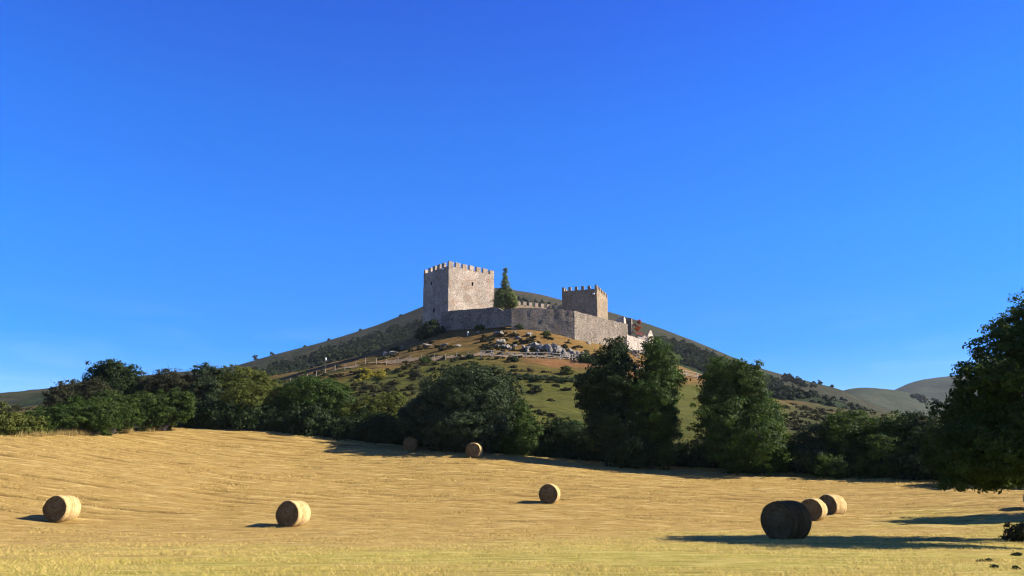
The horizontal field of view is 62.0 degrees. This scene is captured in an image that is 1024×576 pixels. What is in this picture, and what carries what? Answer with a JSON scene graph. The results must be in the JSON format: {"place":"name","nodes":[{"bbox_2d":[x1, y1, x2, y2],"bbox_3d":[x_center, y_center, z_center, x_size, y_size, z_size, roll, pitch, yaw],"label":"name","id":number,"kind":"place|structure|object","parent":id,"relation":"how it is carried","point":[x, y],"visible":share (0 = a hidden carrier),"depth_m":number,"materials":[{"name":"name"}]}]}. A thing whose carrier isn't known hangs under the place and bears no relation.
{"place":"outdoors","nodes":[
{"label":"outdoors","id":0,"kind":"place"},
{"bbox_2d":[0,288,896,413],"bbox_3d":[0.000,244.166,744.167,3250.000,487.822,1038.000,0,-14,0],"label":"mountain","id":1,"kind":"structure","parent":0,"point":[26,398],"depth_m":614.53,"materials":[{"name":"plant"}]},
{"bbox_2d":[146,296,873,410],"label":"mountain scrub","id":2,"kind":"object","parent":1,"relation":"on","point":[290,366],"visible":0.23,"depth_m":441.16,"materials":[{"name":"green plant"}]},
{"bbox_2d":[655,336,820,399],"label":"mountain wood","id":3,"kind":"object","parent":1,"relation":"on","point":[779,388],"visible":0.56,"depth_m":526.20,"materials":[{"name":"green plant"}]},
{"bbox_2d":[1,327,943,446],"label":"castle hill","id":4,"kind":"structure","parent":0,"point":[562,405],"depth_m":179.29,"materials":[{"name":"green plant"}]},
{"bbox_2d":[39,378,122,415],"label":"bush","id":5,"kind":"object","parent":4,"relation":"on","point":[62,393],"visible":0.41,"depth_m":99.32,"materials":[{"name":"green plant"}]},
{"bbox_2d":[79,358,147,411],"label":"broadleaf tree","id":6,"kind":"object","parent":4,"relation":"on","point":[119,376],"visible":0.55,"depth_m":104.85,"materials":[{"name":"green plant"}]},
{"bbox_2d":[138,366,205,417],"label":"bush","id":7,"kind":"object","parent":4,"relation":"on","point":[158,380],"visible":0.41,"depth_m":103.41,"materials":[{"name":"green plant"}]},
{"bbox_2d":[184,362,234,409],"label":"bush","id":8,"kind":"object","parent":4,"relation":"on","point":[209,378],"visible":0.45,"depth_m":104.33,"materials":[{"name":"green plant"}]},
{"bbox_2d":[216,364,283,415],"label":"bush","id":9,"kind":"object","parent":4,"relation":"on","point":[250,391],"visible":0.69,"depth_m":101.89,"materials":[{"name":"green plant"}]},
{"bbox_2d":[268,370,356,416],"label":"bush","id":10,"kind":"object","parent":4,"relation":"on","point":[332,396],"visible":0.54,"depth_m":100.84,"materials":[{"name":"green plant"}]},
{"bbox_2d":[354,367,386,380],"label":"gorse","id":11,"kind":"object","parent":4,"relation":"on","point":[370,373],"visible":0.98,"depth_m":173.62,"materials":[{"name":"yellow plant"}]},
{"bbox_2d":[282,352,467,383],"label":"wooden fence","id":12,"kind":"object","parent":4,"relation":"on","point":[381,361],"visible":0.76,"depth_m":186.56,"materials":[{"name":"brown wood"}]},
{"bbox_2d":[389,347,400,350],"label":"bush","id":13,"kind":"object","parent":4,"relation":"on","point":[394,349],"visible":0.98,"depth_m":203.87,"materials":[{"name":"green plant"}]},
{"bbox_2d":[408,370,423,377],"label":"bush","id":14,"kind":"object","parent":4,"relation":"on","point":[414,373],"visible":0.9,"depth_m":166.07,"materials":[{"name":"green plant"}]},
{"bbox_2d":[418,356,432,362],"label":"bush","id":15,"kind":"object","parent":4,"relation":"on","point":[424,360],"visible":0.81,"depth_m":182.29,"materials":[{"name":"green plant"}]},
{"bbox_2d":[413,319,445,340],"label":"bush","id":16,"kind":"object","parent":4,"relation":"on","point":[427,331],"visible":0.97,"depth_m":205.66,"materials":[{"name":"green plant"}]},
{"bbox_2d":[422,261,493,330],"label":"square tower","id":17,"kind":"structure","parent":4,"relation":"on","point":[449,287],"depth_m":215.36,"materials":[{"name":"stone"}]},
{"bbox_2d":[0,331,936,441],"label":"heather","id":18,"kind":"object","parent":4,"relation":"on","point":[484,347],"visible":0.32,"depth_m":175.65,"materials":[{"name":"green plant"}]},
{"bbox_2d":[464,354,475,358],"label":"bush","id":19,"kind":"object","parent":4,"relation":"on","point":[468,356],"visible":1,"depth_m":180.41,"materials":[{"name":"green plant"}]},
{"bbox_2d":[474,324,484,330],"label":"bush","id":20,"kind":"object","parent":4,"relation":"on","point":[477,327],"visible":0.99,"depth_m":202.13,"materials":[{"name":"green plant"}]},
{"bbox_2d":[387,351,571,363],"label":"path stones","id":21,"kind":"object","parent":4,"relation":"on","point":[493,356],"visible":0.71,"depth_m":183.49,"materials":[{"name":"stone"}]},
{"bbox_2d":[493,331,503,334],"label":"limestone rock","id":22,"kind":"object","parent":4,"relation":"on","point":[498,333],"visible":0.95,"depth_m":195.19,"materials":[{"name":"grey stone"}]},
{"bbox_2d":[496,339,505,343],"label":"limestone rock","id":23,"kind":"object","parent":4,"relation":"on","point":[500,341],"visible":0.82,"depth_m":190.84,"materials":[{"name":"white stone"}]},
{"bbox_2d":[490,266,519,309],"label":"poplar tree","id":24,"kind":"object","parent":4,"relation":"on","point":[505,297],"visible":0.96,"depth_m":207.97,"materials":[{"name":"green plant"}]},
{"bbox_2d":[506,354,518,361],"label":"bush","id":25,"kind":"object","parent":4,"relation":"on","point":[514,358],"visible":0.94,"depth_m":178.31,"materials":[{"name":"green plant"}]},
{"bbox_2d":[513,373,523,379],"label":"shrub","id":26,"kind":"object","parent":4,"relation":"on","point":[519,377],"visible":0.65,"depth_m":158.45,"materials":[{"name":"green plant"}]},
{"bbox_2d":[494,299,560,310],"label":"battlement wall","id":27,"kind":"structure","parent":4,"relation":"on","point":[524,305],"depth_m":227.07,"materials":[{"name":"yellow stone"}]},
{"bbox_2d":[521,373,533,379],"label":"shrub","id":28,"kind":"object","parent":4,"relation":"on","point":[526,376],"visible":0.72,"depth_m":159.62,"materials":[{"name":"green plant"}]},
{"bbox_2d":[441,307,627,345],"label":"curtain wall","id":29,"kind":"structure","parent":4,"relation":"on","point":[575,325],"depth_m":202.18,"materials":[{"name":"stone"}]},
{"bbox_2d":[528,375,545,381],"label":"shrub","id":30,"kind":"object","parent":4,"relation":"on","point":[537,378],"visible":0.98,"depth_m":156.15,"materials":[{"name":"green plant"}]},
{"bbox_2d":[533,384,543,389],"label":"shrub","id":31,"kind":"object","parent":4,"relation":"on","point":[537,386],"visible":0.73,"depth_m":150.99,"materials":[{"name":"green plant"}]},
{"bbox_2d":[536,344,542,348],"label":"limestone rock","id":32,"kind":"object","parent":4,"relation":"on","point":[539,346],"visible":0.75,"depth_m":188.05,"materials":[{"name":"grey stone"}]},
{"bbox_2d":[542,330,551,335],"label":"bush","id":33,"kind":"object","parent":4,"relation":"on","point":[546,332],"visible":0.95,"depth_m":197.30,"materials":[{"name":"green plant"}]},
{"bbox_2d":[543,343,554,353],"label":"limestone rock","id":34,"kind":"object","parent":4,"relation":"on","point":[549,348],"visible":0.67,"depth_m":187.31,"materials":[{"name":"grey stone"}]},
{"bbox_2d":[555,345,561,353],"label":"limestone rock","id":35,"kind":"object","parent":4,"relation":"on","point":[558,348],"visible":0.56,"depth_m":187.46,"materials":[{"name":"white stone"}]},
{"bbox_2d":[554,377,568,382],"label":"shrub","id":36,"kind":"object","parent":4,"relation":"on","point":[561,379],"visible":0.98,"depth_m":156.38,"materials":[{"name":"green plant"}]},
{"bbox_2d":[559,365,575,374],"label":"bush","id":37,"kind":"object","parent":4,"relation":"on","point":[566,369],"visible":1,"depth_m":168.62,"materials":[{"name":"green plant"}]},
{"bbox_2d":[564,375,576,381],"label":"shrub","id":38,"kind":"object","parent":4,"relation":"on","point":[571,380],"visible":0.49,"depth_m":159.97,"materials":[{"name":"green plant"}]},
{"bbox_2d":[545,416,600,459],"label":"bush","id":39,"kind":"object","parent":4,"relation":"on","point":[579,435],"visible":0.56,"depth_m":88.25,"materials":[{"name":"green plant"}]},
{"bbox_2d":[571,419,585,424],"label":"bush","id":40,"kind":"object","parent":4,"relation":"on","point":[577,421],"visible":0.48,"depth_m":118.53,"materials":[{"name":"green plant"}]},
{"bbox_2d":[562,285,607,318],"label":"square tower","id":41,"kind":"structure","parent":4,"relation":"on","point":[590,301],"depth_m":229.81,"materials":[{"name":"yellow stone"}]},
{"bbox_2d":[576,352,595,362],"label":"bush","id":42,"kind":"object","parent":4,"relation":"on","point":[583,359],"visible":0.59,"depth_m":181.00,"materials":[{"name":"green plant"}]},
{"bbox_2d":[481,350,702,377],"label":"rail fence","id":43,"kind":"object","parent":4,"relation":"on","point":[537,355],"visible":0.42,"depth_m":181.96,"materials":[{"name":"grey wood"}]},
{"bbox_2d":[615,316,625,322],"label":"ruined wall","id":44,"kind":"structure","parent":4,"relation":"on","point":[622,319],"depth_m":226.97,"materials":[{"name":"stone"}]},
{"bbox_2d":[626,318,632,334],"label":"ruined wall","id":45,"kind":"structure","parent":4,"relation":"on","point":[630,325],"depth_m":221.02,"materials":[{"name":"stone"}]},
{"bbox_2d":[623,335,643,351],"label":"ruined wall","id":46,"kind":"structure","parent":4,"relation":"on","point":[634,343],"depth_m":216.19,"materials":[{"name":"stone"}]},
{"bbox_2d":[634,330,652,351],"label":"ruined house","id":47,"kind":"structure","parent":4,"relation":"on","point":[643,336],"depth_m":219.90,"materials":[{"name":"stone"}]},
{"bbox_2d":[633,320,641,331],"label":"bush","id":48,"kind":"object","parent":47,"relation":"on","point":[637,328],"visible":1,"depth_m":221.64,"materials":[{"name":"red plant"}]},
{"bbox_2d":[308,352,704,379],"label":"path","id":49,"kind":"structure","parent":0,"point":[437,358],"depth_m":185.16,"materials":[{"name":"beige soil"}]},
{"bbox_2d":[0,425,1023,575],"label":"field","id":50,"kind":"structure","parent":0,"point":[246,441],"depth_m":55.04,"materials":[{"name":"yellow plant"}]},
{"bbox_2d":[0,400,49,435],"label":"bush","id":51,"kind":"object","parent":50,"relation":"on","point":[12,423],"visible":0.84,"depth_m":78.77,"materials":[{"name":"green plant"}]},
{"bbox_2d":[42,494,81,521],"bbox_3d":[-24.002,11.764,45.462,1.624,1.589,1.510,-2,-14,9],"label":"hay bale","id":52,"kind":"object","parent":50,"relation":"on","point":[58,508],"visible":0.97,"depth_m":44.96,"materials":[{"name":"plant"}]},
{"bbox_2d":[23,395,101,433],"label":"bush","id":53,"kind":"object","parent":50,"relation":"on","point":[62,419],"visible":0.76,"depth_m":83.36,"materials":[{"name":"green plant"}]},
{"bbox_2d":[3,425,173,437],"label":"tall grass","id":54,"kind":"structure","parent":50,"relation":"on","point":[65,433],"depth_m":82.37,"materials":[{"name":"plant"}]},
{"bbox_2d":[71,388,145,435],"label":"bush","id":55,"kind":"object","parent":50,"relation":"on","point":[115,409],"visible":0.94,"depth_m":86.62,"materials":[{"name":"green plant"}]},
{"bbox_2d":[128,386,196,430],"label":"bush","id":56,"kind":"object","parent":50,"relation":"on","point":[161,412],"visible":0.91,"depth_m":93.58,"materials":[{"name":"green plant"}]},
{"bbox_2d":[179,397,218,428],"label":"shrub","id":57,"kind":"object","parent":50,"relation":"on","point":[200,409],"visible":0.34,"depth_m":97.57,"materials":[{"name":"green plant"}]},
{"bbox_2d":[182,396,247,429],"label":"shrub","id":58,"kind":"object","parent":50,"relation":"on","point":[216,406],"visible":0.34,"depth_m":97.16,"materials":[{"name":"green plant"}]},
{"bbox_2d":[216,400,248,429],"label":"shrub","id":59,"kind":"object","parent":50,"relation":"on","point":[227,406],"visible":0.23,"depth_m":97.46,"materials":[{"name":"green plant"}]},
{"bbox_2d":[211,401,280,431],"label":"shrub","id":60,"kind":"object","parent":50,"relation":"on","point":[241,417],"visible":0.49,"depth_m":96.96,"materials":[{"name":"green plant"}]},
{"bbox_2d":[239,406,284,430],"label":"shrub","id":61,"kind":"object","parent":50,"relation":"on","point":[250,425],"visible":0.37,"depth_m":96.85,"materials":[{"name":"green plant"}]},
{"bbox_2d":[257,407,293,432],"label":"shrub","id":62,"kind":"object","parent":50,"relation":"on","point":[277,424],"visible":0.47,"depth_m":96.76,"materials":[{"name":"green plant"}]},
{"bbox_2d":[275,499,311,527],"bbox_3d":[-11.619,12.007,45.250,1.650,1.606,1.485,-4,-15,17],"label":"hay bale","id":63,"kind":"object","parent":50,"relation":"on","point":[292,513],"visible":0.92,"depth_m":44.75,"materials":[{"name":"plant"}]},
{"bbox_2d":[279,400,335,433],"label":"shrub","id":64,"kind":"object","parent":50,"relation":"on","point":[294,409],"visible":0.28,"depth_m":96.42,"materials":[{"name":"green plant"}]},
{"bbox_2d":[289,403,338,435],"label":"shrub","id":65,"kind":"object","parent":50,"relation":"on","point":[309,422],"visible":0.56,"depth_m":95.61,"materials":[{"name":"green plant"}]},
{"bbox_2d":[311,415,360,436],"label":"shrub","id":66,"kind":"object","parent":50,"relation":"on","point":[326,427],"visible":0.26,"depth_m":95.60,"materials":[{"name":"green plant"}]},
{"bbox_2d":[323,413,373,440],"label":"shrub","id":67,"kind":"object","parent":50,"relation":"on","point":[337,431],"visible":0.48,"depth_m":94.33,"materials":[{"name":"green plant"}]},
{"bbox_2d":[334,390,408,421],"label":"bush","id":68,"kind":"object","parent":50,"relation":"on","point":[391,402],"visible":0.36,"depth_m":98.73,"materials":[{"name":"green plant"}]},
{"bbox_2d":[354,405,397,443],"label":"shrub","id":69,"kind":"object","parent":50,"relation":"on","point":[375,420],"visible":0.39,"depth_m":94.18,"materials":[{"name":"green plant"}]},
{"bbox_2d":[363,418,413,443],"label":"shrub","id":70,"kind":"object","parent":50,"relation":"on","point":[387,433],"visible":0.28,"depth_m":93.31,"materials":[{"name":"green plant"}]},
{"bbox_2d":[403,437,417,450],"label":"hay bale","id":71,"kind":"object","parent":50,"relation":"on","point":[410,444],"visible":0.94,"depth_m":88.68,"materials":[{"name":"plant"}]},
{"bbox_2d":[385,361,530,453],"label":"broadleaf tree","id":72,"kind":"object","parent":50,"relation":"on","point":[472,403],"visible":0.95,"depth_m":87.77,"materials":[{"name":"green plant"}]},
{"bbox_2d":[466,443,482,457],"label":"hay bale","id":73,"kind":"object","parent":50,"relation":"on","point":[474,450],"visible":0.97,"depth_m":80.88,"materials":[{"name":"plant"}]},
{"bbox_2d":[490,399,543,455],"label":"bush","id":74,"kind":"object","parent":50,"relation":"on","point":[527,444],"visible":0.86,"depth_m":87.85,"materials":[{"name":"green plant"}]},
{"bbox_2d":[519,433,562,457],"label":"shrub","id":75,"kind":"object","parent":50,"relation":"on","point":[558,449],"visible":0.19,"depth_m":88.65,"materials":[{"name":"green plant"}]},
{"bbox_2d":[520,414,576,458],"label":"shrub","id":76,"kind":"object","parent":50,"relation":"on","point":[557,439],"visible":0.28,"depth_m":88.67,"materials":[{"name":"green plant"}]},
{"bbox_2d":[538,483,559,503],"bbox_3d":[2.610,14.337,59.288,1.604,1.583,1.509,-3,-14,13],"label":"hay bale","id":77,"kind":"object","parent":50,"relation":"on","point":[549,493],"visible":0.97,"depth_m":58.72,"materials":[{"name":"plant"}]},
{"bbox_2d":[574,431,603,461],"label":"shrub","id":78,"kind":"object","parent":50,"relation":"on","point":[589,458],"visible":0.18,"depth_m":87.39,"materials":[{"name":"green plant"}]},
{"bbox_2d":[571,335,660,468],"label":"broadleaf tree","id":79,"kind":"object","parent":50,"relation":"on","point":[609,381],"visible":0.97,"depth_m":82.42,"materials":[{"name":"green plant"}]},
{"bbox_2d":[611,335,691,469],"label":"broadleaf tree","id":80,"kind":"object","parent":50,"relation":"on","point":[664,380],"visible":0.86,"depth_m":82.07,"materials":[{"name":"green plant"}]},
{"bbox_2d":[653,439,697,466],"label":"shrub","id":81,"kind":"object","parent":50,"relation":"on","point":[683,461],"visible":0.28,"depth_m":83.80,"materials":[{"name":"green plant"}]},
{"bbox_2d":[676,437,716,467],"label":"shrub","id":82,"kind":"object","parent":50,"relation":"on","point":[695,443],"visible":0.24,"depth_m":83.93,"materials":[{"name":"green plant"}]},
{"bbox_2d":[688,436,719,467],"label":"shrub","id":83,"kind":"object","parent":50,"relation":"on","point":[701,451],"visible":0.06,"depth_m":82.67,"materials":[{"name":"green plant"}]},
{"bbox_2d":[685,355,796,476],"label":"broadleaf tree","id":84,"kind":"object","parent":50,"relation":"on","point":[746,427],"visible":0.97,"depth_m":78.06,"materials":[{"name":"green plant"}]},
{"bbox_2d":[759,500,812,539],"bbox_3d":[10.722,9.096,33.330,1.492,1.700,1.775,11,-17,-37],"label":"hay bale","id":85,"kind":"object","parent":50,"relation":"on","point":[786,519],"visible":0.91,"depth_m":32.88},
{"bbox_2d":[802,498,827,520],"bbox_3d":[18.768,13.795,52.988,1.635,1.605,1.527,-9,-17,33],"label":"hay bale","id":86,"kind":"object","parent":50,"relation":"on","point":[817,508],"visible":0.71,"depth_m":52.44,"materials":[{"name":"plant"}]},
{"bbox_2d":[785,420,846,473],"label":"bush","id":87,"kind":"object","parent":50,"relation":"on","point":[808,444],"visible":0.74,"depth_m":77.16,"materials":[{"name":"green plant"}]},
{"bbox_2d":[819,494,846,513],"bbox_3d":[20.702,14.069,55.164,1.519,1.604,1.646,11,-18,-39],"label":"hay bale","id":88,"kind":"object","parent":50,"relation":"on","point":[836,504],"visible":0.71,"depth_m":54.65,"materials":[{"name":"plant"}]},
{"bbox_2d":[803,407,879,478],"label":"bush","id":89,"kind":"object","parent":50,"relation":"on","point":[848,436],"visible":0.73,"depth_m":76.01,"materials":[{"name":"green plant"}]},
{"bbox_2d":[804,444,880,472],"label":"shrub","id":90,"kind":"object","parent":50,"relation":"on","point":[850,454],"visible":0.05,"depth_m":76.22,"materials":[{"name":"green plant"}]},
{"bbox_2d":[845,409,916,478],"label":"bush","id":91,"kind":"object","parent":50,"relation":"on","point":[885,440],"visible":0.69,"depth_m":74.12,"materials":[{"name":"green plant"}]},
{"bbox_2d":[878,408,946,479],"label":"bush","id":92,"kind":"object","parent":50,"relation":"on","point":[919,428],"visible":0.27,"depth_m":71.83,"materials":[{"name":"green plant"}]},
{"bbox_2d":[914,288,1023,493],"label":"broadleaf tree","id":93,"kind":"object","parent":50,"relation":"on","point":[978,440],"visible":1,"depth_m":31.75,"materials":[{"name":"green plant"}]},
{"bbox_2d":[976,557,992,561],"bbox_3d":[11.716,6.771,21.103,0.463,0.185,0.238,0,-14,0],"label":"weed","id":94,"kind":"object","parent":50,"relation":"on","point":[988,559],"visible":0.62,"depth_m":21.06,"materials":[{"name":"green plant"}]},
{"bbox_2d":[998,521,1023,541],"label":"bush","id":95,"kind":"object","parent":50,"relation":"on","point":[1016,534],"visible":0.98,"depth_m":33.51,"materials":[{"name":"green plant"}]},
{"bbox_2d":[1010,552,1022,555],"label":"weed","id":96,"kind":"object","parent":50,"relation":"on","point":[1016,554],"visible":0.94,"depth_m":24.10,"materials":[{"name":"green plant"}]},
{"bbox_2d":[0,0,1023,392],"label":"sky","id":97,"kind":"structure","parent":0,"point":[830,192],"materials":[{"name":"blue"}]},
{"bbox_2d":[843,388,949,417],"bbox_3d":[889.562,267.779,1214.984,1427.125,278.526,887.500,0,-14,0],"label":"hill","id":98,"kind":"structure","parent":0,"point":[891,400],"depth_m":1252.62,"materials":[{"name":"green plant"}]},
{"bbox_2d":[919,397,929,403],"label":"bush","id":99,"kind":"object","parent":98,"relation":"on","point":[925,400],"visible":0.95,"depth_m":1084.59,"materials":[{"name":"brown plant"}]},
{"bbox_2d":[930,398,941,402],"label":"bush","id":100,"kind":"object","parent":98,"relation":"on","point":[934,399],"visible":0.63,"depth_m":1086.20,"materials":[{"name":"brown plant"}]},
{"bbox_2d":[895,376,1022,400],"bbox_3d":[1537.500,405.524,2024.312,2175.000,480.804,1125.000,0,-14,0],"label":"distant hill","id":101,"kind":"structure","parent":0,"point":[937,387],"depth_m":1960.28,"materials":[{"name":"grey"}]}
]}

